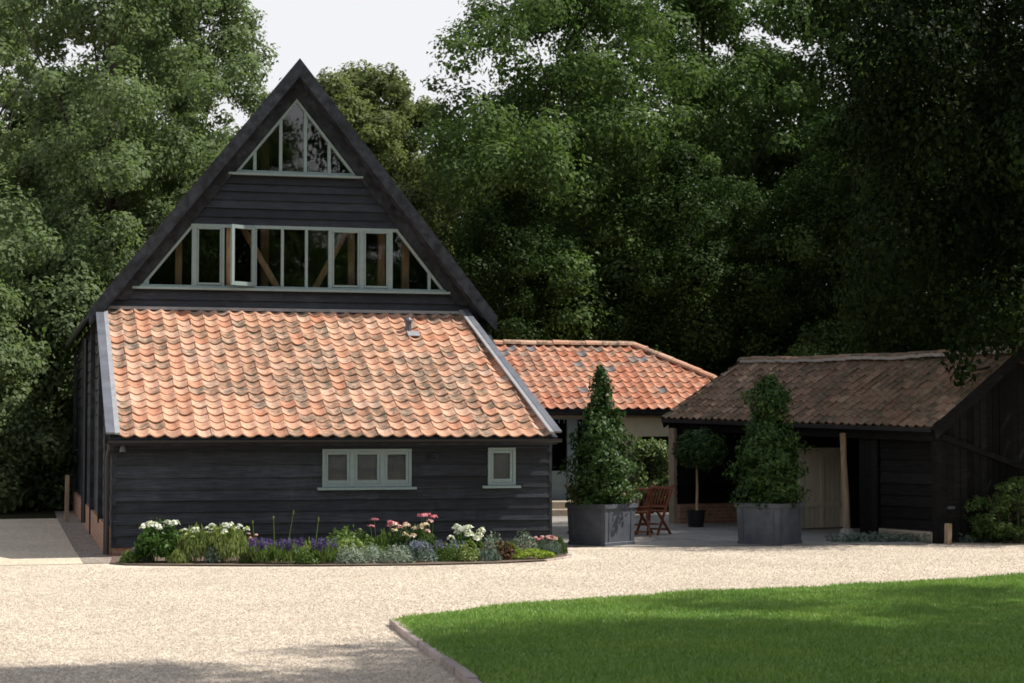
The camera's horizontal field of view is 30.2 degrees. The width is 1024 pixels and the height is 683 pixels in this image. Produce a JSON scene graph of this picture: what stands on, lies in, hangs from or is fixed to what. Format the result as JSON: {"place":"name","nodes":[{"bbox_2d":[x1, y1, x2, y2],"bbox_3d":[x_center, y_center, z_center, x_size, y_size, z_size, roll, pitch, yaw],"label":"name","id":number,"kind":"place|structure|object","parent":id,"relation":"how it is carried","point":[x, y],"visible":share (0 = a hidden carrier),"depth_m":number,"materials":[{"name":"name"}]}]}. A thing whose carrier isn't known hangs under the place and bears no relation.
{"place":"outdoors","nodes":[
{"label":"outdoors","id":0,"kind":"place"},
{"bbox_2d":[0,518,82,564],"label":"path","id":1,"kind":"structure","parent":0,"point":[46,541],"depth_m":32.77,"materials":[{"name":"beige concrete"}]},
{"bbox_2d":[55,511,111,562],"bbox_3d":[-8.406,3.666,36.806,0.570,0.001,18.280,1,-3,-15],"label":"shingle","id":2,"kind":"object","parent":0,"point":[85,545],"visible":0.83,"depth_m":33.61,"materials":[{"name":"grey gravel"}]},
{"bbox_2d":[64,475,69,521],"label":"wooden post","id":3,"kind":"object","parent":2,"relation":"on","point":[67,487],"visible":0.98,"depth_m":40.37,"materials":[{"name":"brown wood"}]},
{"bbox_2d":[131,547,153,561],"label":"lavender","id":4,"kind":"object","parent":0,"point":[147,559],"visible":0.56,"depth_m":28.08,"materials":[{"name":"green plant"}]},
{"bbox_2d":[246,532,259,548],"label":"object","id":5,"kind":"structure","parent":0,"point":[251,537],"depth_m":28.37,"materials":[{"name":"plant"}]},
{"bbox_2d":[294,546,322,563],"bbox_3d":[-2.967,3.122,27.691,0.447,0.285,0.355,1,-3,-15],"label":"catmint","id":6,"kind":"object","parent":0,"point":[307,557],"visible":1,"depth_m":27.60,"materials":[{"name":"green plant"}]},
{"bbox_2d":[110,550,566,564],"bbox_3d":[-2.419,3.293,28.882,7.240,0.001,3.100,1,-3,-15],"label":"flower bed","id":7,"kind":"object","parent":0,"point":[116,559],"visible":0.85,"depth_m":27.94,"materials":[{"name":"soil"}]},
{"bbox_2d":[119,550,139,564],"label":"filler plant","id":8,"kind":"object","parent":7,"relation":"on","point":[127,557],"visible":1,"depth_m":27.82,"materials":[{"name":"green plant"}]},
{"bbox_2d":[134,517,181,561],"bbox_3d":[-5.225,2.927,28.043,0.712,0.664,0.619,1,-3,-15],"label":"phlox","id":9,"kind":"object","parent":7,"relation":"on","point":[152,536],"visible":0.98,"depth_m":27.90,"materials":[{"name":"green plant"}]},
{"bbox_2d":[167,545,192,563],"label":"filler plant","id":10,"kind":"object","parent":7,"relation":"on","point":[175,554],"visible":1,"depth_m":27.80,"materials":[{"name":"green plant"}]},
{"bbox_2d":[175,522,217,562],"bbox_3d":[-4.633,2.961,28.085,0.703,0.600,0.565,1,-3,-15],"label":"lily","id":11,"kind":"object","parent":7,"relation":"on","point":[196,547],"visible":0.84,"depth_m":27.92,"materials":[{"name":"green plant"}]},
{"bbox_2d":[204,543,224,562],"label":"filler plant","id":12,"kind":"object","parent":7,"relation":"on","point":[208,558],"visible":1,"depth_m":27.83,"materials":[{"name":"green plant"}]},
{"bbox_2d":[207,522,249,562],"bbox_3d":[-4.173,2.951,27.994,0.645,0.611,0.507,1,-3,-15],"label":"lily","id":13,"kind":"object","parent":7,"relation":"on","point":[230,541],"visible":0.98,"depth_m":27.88,"materials":[{"name":"green plant"}]},
{"bbox_2d":[238,550,258,562],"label":"filler plant","id":14,"kind":"object","parent":7,"relation":"on","point":[242,558],"visible":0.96,"depth_m":27.80,"materials":[{"name":"green plant"}]},
{"bbox_2d":[247,537,274,563],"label":"lavender","id":15,"kind":"object","parent":7,"relation":"on","point":[263,550],"visible":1,"depth_m":27.74,"materials":[{"name":"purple plant"}]},
{"bbox_2d":[274,537,303,563],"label":"lavender","id":16,"kind":"object","parent":7,"relation":"on","point":[291,551],"visible":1,"depth_m":27.68,"materials":[{"name":"green plant"}]},
{"bbox_2d":[302,537,311,550],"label":"filler plant","id":17,"kind":"object","parent":7,"relation":"on","point":[305,545],"visible":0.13,"depth_m":28.19,"materials":[{"name":"green plant"}]},
{"bbox_2d":[310,537,341,562],"bbox_3d":[-2.731,3.059,27.834,0.509,0.379,0.407,1,-3,-15],"label":"lavender","id":18,"kind":"object","parent":7,"relation":"on","point":[328,550],"visible":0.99,"depth_m":27.72,"materials":[{"name":"green plant"}]},
{"bbox_2d":[325,535,367,561],"bbox_3d":[-2.460,3.079,28.237,0.672,0.409,0.548,1,-3,-15],"label":"border perennial","id":19,"kind":"object","parent":7,"relation":"on","point":[343,542],"visible":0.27,"depth_m":28.20,"materials":[{"name":"green plant"}]},
{"bbox_2d":[333,543,365,563],"bbox_3d":[-2.377,3.099,27.799,0.527,0.323,0.412,1,-3,-15],"label":"santolina","id":20,"kind":"object","parent":7,"relation":"on","point":[348,558],"visible":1,"depth_m":27.71,"materials":[{"name":"plant"}]},
{"bbox_2d":[325,524,379,556],"bbox_3d":[-2.481,3.036,28.704,1.082,0.566,0.880,1,-3,-15],"label":"border perennial","id":21,"kind":"object","parent":7,"relation":"on","point":[341,535],"visible":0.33,"depth_m":28.71,"materials":[{"name":"green plant"}]},
{"bbox_2d":[352,542,387,562],"bbox_3d":[-2.089,3.109,28.000,0.542,0.334,0.439,1,-3,-15],"label":"santolina","id":22,"kind":"object","parent":7,"relation":"on","point":[369,554],"visible":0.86,"depth_m":27.91,"materials":[{"name":"plant"}]},
{"bbox_2d":[365,544,390,560],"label":"filler plant","id":23,"kind":"object","parent":7,"relation":"on","point":[382,549],"visible":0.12,"depth_m":28.47,"materials":[{"name":"green plant"}]},
{"bbox_2d":[366,518,400,553],"bbox_3d":[-1.916,2.981,28.843,0.616,0.628,0.503,1,-3,-15],"label":"yarrow","id":24,"kind":"object","parent":7,"relation":"on","point":[381,539],"visible":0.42,"depth_m":28.77,"materials":[{"name":"green plant"}]},
{"bbox_2d":[377,542,414,563],"bbox_3d":[-1.704,3.110,27.914,0.588,0.317,0.481,1,-3,-15],"label":"santolina","id":25,"kind":"object","parent":7,"relation":"on","point":[395,556],"visible":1,"depth_m":27.84,"materials":[{"name":"plant"}]},
{"bbox_2d":[390,519,436,558],"bbox_3d":[-1.477,2.991,28.767,0.764,0.603,0.610,1,-3,-15],"label":"rose bush","id":26,"kind":"object","parent":7,"relation":"on","point":[418,533],"visible":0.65,"depth_m":28.66,"materials":[{"name":"green plant"}]},
{"bbox_2d":[400,539,438,561],"bbox_3d":[-1.381,3.109,28.181,0.637,0.359,0.502,1,-3,-15],"label":"catmint","id":27,"kind":"object","parent":7,"relation":"on","point":[428,552],"visible":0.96,"depth_m":28.07,"materials":[{"name":"grey plant"}]},
{"bbox_2d":[417,513,437,540],"bbox_3d":[-1.382,2.974,29.249,0.502,0.679,0.377,1,-3,-15],"label":"yarrow","id":28,"kind":"object","parent":7,"relation":"on","point":[426,515],"visible":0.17,"depth_m":29.28,"materials":[{"name":"pink plant"}]},
{"bbox_2d":[426,542,449,559],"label":"filler plant","id":29,"kind":"object","parent":7,"relation":"on","point":[434,547],"visible":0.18,"depth_m":28.56,"materials":[{"name":"green plant"}]},
{"bbox_2d":[433,539,470,561],"bbox_3d":[-0.898,3.118,28.336,0.578,0.347,0.489,1,-3,-15],"label":"catmint","id":30,"kind":"object","parent":7,"relation":"on","point":[452,548],"visible":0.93,"depth_m":28.22,"materials":[{"name":"green plant"}]},
{"bbox_2d":[447,524,485,553],"bbox_3d":[-0.699,3.027,28.758,0.606,0.530,0.488,1,-3,-15],"label":"rose bush","id":31,"kind":"object","parent":7,"relation":"on","point":[463,533],"visible":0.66,"depth_m":28.68,"materials":[{"name":"white plant"}]},
{"bbox_2d":[454,541,479,561],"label":"filler plant","id":32,"kind":"object","parent":7,"relation":"on","point":[471,553],"visible":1,"depth_m":28.17,"materials":[{"name":"green plant"}]},
{"bbox_2d":[476,547,502,560],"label":"filler plant","id":33,"kind":"object","parent":7,"relation":"on","point":[491,554],"visible":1,"depth_m":28.27,"materials":[{"name":"green plant"}]},
{"bbox_2d":[480,531,501,552],"bbox_3d":[-0.295,3.101,28.962,0.428,0.441,0.352,1,-3,-15],"label":"artemisia","id":34,"kind":"object","parent":7,"relation":"on","point":[489,543],"visible":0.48,"depth_m":28.93,"materials":[{"name":"plant"}]},
{"bbox_2d":[490,541,518,559],"bbox_3d":[-0.158,3.156,28.636,0.518,0.305,0.427,1,-3,-15],"label":"heuchera","id":35,"kind":"object","parent":7,"relation":"on","point":[503,550],"visible":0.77,"depth_m":28.55,"materials":[{"name":"brown plant"}]},
{"bbox_2d":[502,540,518,550],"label":"filler plant","id":36,"kind":"object","parent":7,"relation":"on","point":[512,544],"visible":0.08,"depth_m":29.06,"materials":[{"name":"green plant"}]},
{"bbox_2d":[497,547,554,559],"bbox_3d":[0.211,3.202,28.761,0.934,0.173,0.472,1,-3,-15],"label":"sedum","id":37,"kind":"object","parent":7,"relation":"on","point":[530,552],"visible":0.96,"depth_m":28.66,"materials":[{"name":"green plant"}]},
{"bbox_2d":[514,531,537,549],"bbox_3d":[0.192,3.107,29.287,0.462,0.451,0.396,1,-3,-15],"label":"artemisia","id":38,"kind":"object","parent":7,"relation":"on","point":[525,541],"visible":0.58,"depth_m":29.26,"materials":[{"name":"plant"}]},
{"bbox_2d":[533,535,561,555],"bbox_3d":[0.548,3.157,29.434,0.474,0.331,0.374,1,-3,-15],"label":"dianthus","id":39,"kind":"object","parent":7,"relation":"on","point":[549,544],"visible":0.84,"depth_m":29.37,"materials":[{"name":"green plant"}]},
{"bbox_2d":[555,533,567,554],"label":"filler plant","id":40,"kind":"object","parent":7,"relation":"on","point":[564,547],"visible":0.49,"depth_m":29.75,"materials":[{"name":"green plant"}]},
{"bbox_2d":[0,0,1022,292],"label":"sky","id":41,"kind":"structure","parent":0,"point":[321,34],"materials":[{"name":"white"}]},
{"bbox_2d":[0,542,1023,682],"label":"gravel","id":42,"kind":"structure","parent":0,"point":[577,556],"depth_m":22.66,"materials":[{"name":"beige gravel"}]},
{"bbox_2d":[389,618,481,682],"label":"kerb","id":43,"kind":"structure","parent":42,"relation":"on","point":[460,672],"depth_m":16.20,"materials":[{"name":"brick"}]},
{"bbox_2d":[543,552,571,561],"bbox_3d":[0.757,3.343,29.850,0.392,0.036,2.883,0,-3,4],"label":"bed edging","id":44,"kind":"object","parent":42,"relation":"on","point":[569,555],"visible":0.63,"depth_m":28.88,"materials":[{"name":"stone"}]},
{"bbox_2d":[944,523,951,544],"bbox_3d":[7.474,3.304,32.559,0.107,0.370,0.091,1,-3,-26],"label":"wooden stake","id":45,"kind":"object","parent":42,"relation":"on","point":[947,533],"visible":0.99,"depth_m":32.52,"materials":[{"name":"beige wood"}]},
{"bbox_2d":[0,503,1023,552],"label":"ground","id":46,"kind":"structure","parent":0,"point":[31,513],"depth_m":43.98,"materials":[{"name":"green soil"}]},
{"bbox_2d":[0,319,61,420],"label":"bush","id":47,"kind":"object","parent":46,"relation":"on","point":[37,377],"visible":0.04,"depth_m":48.81,"materials":[{"name":"green plant"}]},
{"bbox_2d":[0,279,77,512],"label":"bush","id":48,"kind":"object","parent":46,"relation":"on","point":[12,364],"visible":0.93,"depth_m":44.97,"materials":[{"name":"green plant"}]},
{"bbox_2d":[0,59,86,195],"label":"broadleaf tree","id":49,"kind":"object","parent":46,"relation":"on","point":[6,118],"depth_m":63.38,"materials":[{"name":"green plant"}]},
{"bbox_2d":[0,234,111,510],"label":"bush","id":50,"kind":"object","parent":46,"relation":"on","point":[37,285],"visible":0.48,"depth_m":47.34,"materials":[{"name":"green plant"}]},
{"bbox_2d":[0,0,123,261],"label":"broadleaf tree","id":51,"kind":"object","parent":46,"relation":"on","point":[24,106],"visible":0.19,"depth_m":55.24,"materials":[{"name":"green plant"}]},
{"bbox_2d":[0,0,145,413],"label":"broadleaf tree","id":52,"kind":"object","parent":46,"relation":"on","point":[6,86],"visible":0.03,"depth_m":59.31,"materials":[{"name":"green plant"}]},
{"bbox_2d":[0,0,247,423],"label":"broadleaf tree","id":53,"kind":"object","parent":46,"relation":"on","point":[109,170],"visible":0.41,"depth_m":50.49,"materials":[{"name":"green plant"}]},
{"bbox_2d":[63,0,227,204],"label":"broadleaf tree","id":54,"kind":"object","parent":46,"relation":"on","point":[99,50],"visible":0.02,"depth_m":61.07,"materials":[{"name":"green plant"}]},
{"bbox_2d":[49,0,278,274],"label":"broadleaf tree","id":55,"kind":"object","parent":46,"relation":"on","point":[234,43],"visible":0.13,"depth_m":56.26,"materials":[{"name":"green plant"}]},
{"bbox_2d":[64,59,561,555],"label":"barn","id":56,"kind":"structure","parent":46,"relation":"on","point":[290,311],"depth_m":32.59,"materials":[{"name":"black wood"}]},
{"bbox_2d":[132,224,449,293],"bbox_3d":[-3.937,-1.509,34.494,5.790,1.192,0.399,1,-3,-15],"label":"strip window","id":57,"kind":"structure","parent":56,"relation":"in","point":[361,253],"depth_m":34.58,"materials":[{"name":"paint"}]},
{"bbox_2d":[229,99,362,178],"bbox_3d":[-3.943,-3.727,34.719,2.460,1.435,0.156,1,-3,-15],"label":"gable window","id":58,"kind":"structure","parent":56,"relation":"in","point":[351,175],"depth_m":34.74,"materials":[{"name":"paint"}]},
{"bbox_2d":[317,449,416,489],"bbox_3d":[-2.332,2.053,30.524,1.610,0.655,0.160,1,-3,-15],"label":"casement window","id":59,"kind":"structure","parent":56,"relation":"in","point":[342,469],"depth_m":30.56,"materials":[{"name":"paint"}]},
{"bbox_2d":[482,447,520,487],"bbox_3d":[-0.179,2.066,31.087,0.640,0.660,0.160,1,-3,-15],"label":"casement window","id":60,"kind":"structure","parent":56,"relation":"in","point":[501,461],"depth_m":31.13,"materials":[{"name":"paint"}]},
{"bbox_2d":[231,77,441,208],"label":"broadleaf tree","id":61,"kind":"object","parent":46,"relation":"on","point":[248,115],"depth_m":60.49,"materials":[{"name":"green plant"}]},
{"bbox_2d":[330,90,454,224],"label":"broadleaf tree","id":62,"kind":"object","parent":46,"relation":"on","point":[386,158],"visible":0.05,"depth_m":58.07,"materials":[{"name":"green plant"}]},
{"bbox_2d":[316,66,477,269],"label":"broadleaf tree","id":63,"kind":"object","parent":46,"relation":"on","point":[331,85],"visible":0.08,"depth_m":58.57,"materials":[{"name":"green plant"}]},
{"bbox_2d":[333,59,473,253],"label":"broadleaf tree","id":64,"kind":"object","parent":46,"relation":"on","point":[354,74],"visible":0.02,"depth_m":60.55,"materials":[{"name":"green plant"}]},
{"bbox_2d":[358,62,499,306],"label":"broadleaf tree","id":65,"kind":"object","parent":46,"relation":"on","point":[395,88],"visible":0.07,"depth_m":59.68,"materials":[{"name":"green plant"}]},
{"bbox_2d":[399,180,493,338],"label":"broadleaf tree","id":66,"kind":"object","parent":46,"relation":"on","point":[410,191],"visible":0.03,"depth_m":52.99,"materials":[{"name":"green plant"}]},
{"bbox_2d":[420,116,514,225],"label":"broadleaf tree","id":67,"kind":"object","parent":46,"relation":"on","point":[465,169],"depth_m":73.34,"materials":[{"name":"green plant"}]},
{"bbox_2d":[394,95,561,306],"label":"broadleaf tree","id":68,"kind":"object","parent":46,"relation":"on","point":[427,99],"visible":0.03,"depth_m":61.47,"materials":[{"name":"green plant"}]},
{"bbox_2d":[441,177,637,345],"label":"broadleaf tree","id":69,"kind":"object","parent":46,"relation":"on","point":[524,243],"visible":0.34,"depth_m":51.18,"materials":[{"name":"green plant"}]},
{"bbox_2d":[447,44,697,306],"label":"broadleaf tree","id":70,"kind":"object","parent":46,"relation":"on","point":[569,82],"depth_m":67.96,"materials":[{"name":"green plant"}]},
{"bbox_2d":[408,0,743,367],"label":"broadleaf tree","id":71,"kind":"object","parent":46,"relation":"on","point":[569,142],"visible":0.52,"depth_m":53.91,"materials":[{"name":"green plant"}]},
{"bbox_2d":[494,339,716,511],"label":"annexe","id":72,"kind":"structure","parent":46,"relation":"on","point":[650,389],"depth_m":45.84,"materials":[{"name":"orange tile"}]},
{"bbox_2d":[552,418,586,499],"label":"glazed door","id":73,"kind":"structure","parent":72,"relation":"in","point":[559,491],"depth_m":44.41,"materials":[{"name":"grey paint"}]},
{"bbox_2d":[639,436,668,511],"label":"door","id":74,"kind":"structure","parent":72,"relation":"in","point":[644,438],"depth_m":45.03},
{"bbox_2d":[554,138,811,377],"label":"broadleaf tree","id":75,"kind":"object","parent":46,"relation":"on","point":[684,170],"visible":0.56,"depth_m":52.72,"materials":[{"name":"green plant"}]},
{"bbox_2d":[513,0,883,372],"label":"broadleaf tree","id":76,"kind":"object","parent":46,"relation":"on","point":[728,17],"visible":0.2,"depth_m":59.12,"materials":[{"name":"green plant"}]},
{"bbox_2d":[638,34,830,334],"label":"broadleaf tree","id":77,"kind":"object","parent":46,"relation":"on","point":[764,44],"visible":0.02,"depth_m":70.58,"materials":[{"name":"green plant"}]},
{"bbox_2d":[784,331,833,447],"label":"bush","id":78,"kind":"object","parent":46,"relation":"on","point":[809,349],"visible":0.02,"depth_m":49.70,"materials":[{"name":"green plant"}]},
{"bbox_2d":[730,95,989,357],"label":"broadleaf tree","id":79,"kind":"object","parent":46,"relation":"on","point":[806,185],"visible":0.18,"depth_m":52.54,"materials":[{"name":"green plant"}]},
{"bbox_2d":[737,0,1005,351],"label":"broadleaf tree","id":80,"kind":"object","parent":46,"relation":"on","point":[814,91],"visible":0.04,"depth_m":60.58,"materials":[{"name":"green plant"}]},
{"bbox_2d":[775,0,1023,361],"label":"broadleaf tree","id":81,"kind":"object","parent":46,"relation":"on","point":[804,250],"visible":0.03,"depth_m":51.76,"materials":[{"name":"green plant"}]},
{"bbox_2d":[778,0,1023,386],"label":"overhanging tree","id":82,"kind":"object","parent":46,"relation":"on","point":[995,141],"visible":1,"depth_m":36.06,"materials":[{"name":"green plant"}]},
{"bbox_2d":[830,113,989,360],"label":"broadleaf tree","id":83,"kind":"object","parent":46,"relation":"on","point":[893,348],"visible":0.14,"depth_m":43.13,"materials":[{"name":"green plant"}]},
{"bbox_2d":[842,0,1023,357],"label":"broadleaf tree","id":84,"kind":"object","parent":46,"relation":"on","point":[956,316],"visible":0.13,"depth_m":42.60,"materials":[{"name":"green plant"}]},
{"bbox_2d":[963,476,1023,542],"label":"shrub","id":85,"kind":"object","parent":46,"relation":"on","point":[1012,530],"visible":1,"depth_m":32.83,"materials":[{"name":"green plant"}]},
{"bbox_2d":[391,572,1023,682],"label":"lawn","id":86,"kind":"structure","parent":0,"point":[739,655],"depth_m":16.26,"materials":[{"name":"green plant"}]},
{"bbox_2d":[552,512,994,546],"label":"patio","id":87,"kind":"structure","parent":0,"point":[718,534],"depth_m":35.14,"materials":[{"name":"grey stone"}]},
{"bbox_2d":[552,500,570,515],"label":"stone steps","id":88,"kind":"structure","parent":87,"relation":"on","point":[559,508],"depth_m":43.28,"materials":[{"name":"beige stone"}]},
{"bbox_2d":[564,484,578,532],"bbox_3d":[1.327,3.159,35.796,0.562,0.935,0.515,1,-3,-19],"label":"folding chair","id":89,"kind":"object","parent":87,"relation":"on","point":[566,487],"visible":0.08,"depth_m":35.85,"materials":[{"name":"brown wood"}]},
{"bbox_2d":[565,503,637,546],"bbox_3d":[1.528,3.115,32.459,0.886,0.700,0.886,-2,-3,41],"label":"planter","id":90,"kind":"object","parent":87,"relation":"on","point":[604,525],"visible":0.98,"depth_m":32.16,"materials":[{"name":"metal"}]},
{"bbox_2d":[553,364,645,509],"bbox_3d":[1.592,1.649,32.465,1.415,2.530,1.388,2,-3,-35],"label":"bay tree","id":91,"kind":"object","parent":90,"relation":"in","point":[600,436],"visible":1,"depth_m":32.28,"materials":[{"name":"green plant"}]},
{"bbox_2d":[624,486,652,536],"bbox_3d":[2.301,3.119,34.938,0.515,0.935,0.562,0,-3,-5],"label":"folding chair","id":92,"kind":"object","parent":87,"relation":"on","point":[647,514],"visible":0.51,"depth_m":34.84,"materials":[{"name":"brown wood"}]},
{"bbox_2d":[625,437,668,513],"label":"wall shrub","id":93,"kind":"object","parent":87,"relation":"on","point":[653,453],"visible":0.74,"depth_m":44.13,"materials":[{"name":"green plant"}]},
{"bbox_2d":[636,484,673,534],"bbox_3d":[2.674,3.150,35.601,0.515,0.935,0.562,-2,-3,37],"label":"folding chair","id":94,"kind":"object","parent":87,"relation":"on","point":[664,505],"visible":0.77,"depth_m":35.62,"materials":[{"name":"brown wood"}]},
{"bbox_2d":[686,509,705,526],"bbox_3d":[3.699,3.558,38.212,0.400,0.340,0.394,1,-3,-15],"label":"black pot","id":95,"kind":"object","parent":87,"relation":"on","point":[695,518],"visible":1,"depth_m":38.07,"materials":[{"name":"plastic"}]},
{"bbox_2d":[671,426,730,509],"bbox_3d":[3.842,2.570,38.291,1.182,1.730,1.141,1,-3,-15],"label":"standard tree","id":96,"kind":"object","parent":95,"relation":"in","point":[703,451],"visible":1,"depth_m":38.04,"materials":[{"name":"green plant"}]},
{"bbox_2d":[734,501,804,544],"bbox_3d":[4.445,3.130,32.767,0.886,0.700,0.886,-2,-3,37],"label":"planter","id":97,"kind":"object","parent":87,"relation":"on","point":[776,524],"visible":0.95,"depth_m":32.46,"materials":[{"name":"metal"}]},
{"bbox_2d":[722,373,817,510],"bbox_3d":[4.477,1.731,32.859,1.570,2.382,1.521,-2,-3,41],"label":"bay tree","id":98,"kind":"object","parent":97,"relation":"in","point":[770,481],"visible":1,"depth_m":32.59,"materials":[{"name":"green plant"}]},
{"bbox_2d":[661,345,1023,543],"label":"cart shed","id":99,"kind":"structure","parent":87,"relation":"on","point":[903,440],"depth_m":34.65,"materials":[{"name":"black wood"}]},
{"bbox_2d":[797,448,842,527],"bbox_3d":[6.080,2.871,37.333,1.140,1.560,0.073,1,-3,-30],"label":"door","id":100,"kind":"structure","parent":99,"relation":"in","point":[823,508],"depth_m":37.30,"materials":[{"name":"beige wood"}]},
{"bbox_2d":[825,529,994,543],"bbox_3d":[6.984,3.410,33.250,2.989,0.262,0.903,0,-3,1],"label":"ground cover","id":101,"kind":"object","parent":87,"relation":"on","point":[879,537],"visible":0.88,"depth_m":33.21,"materials":[{"name":"green plant"}]}
]}

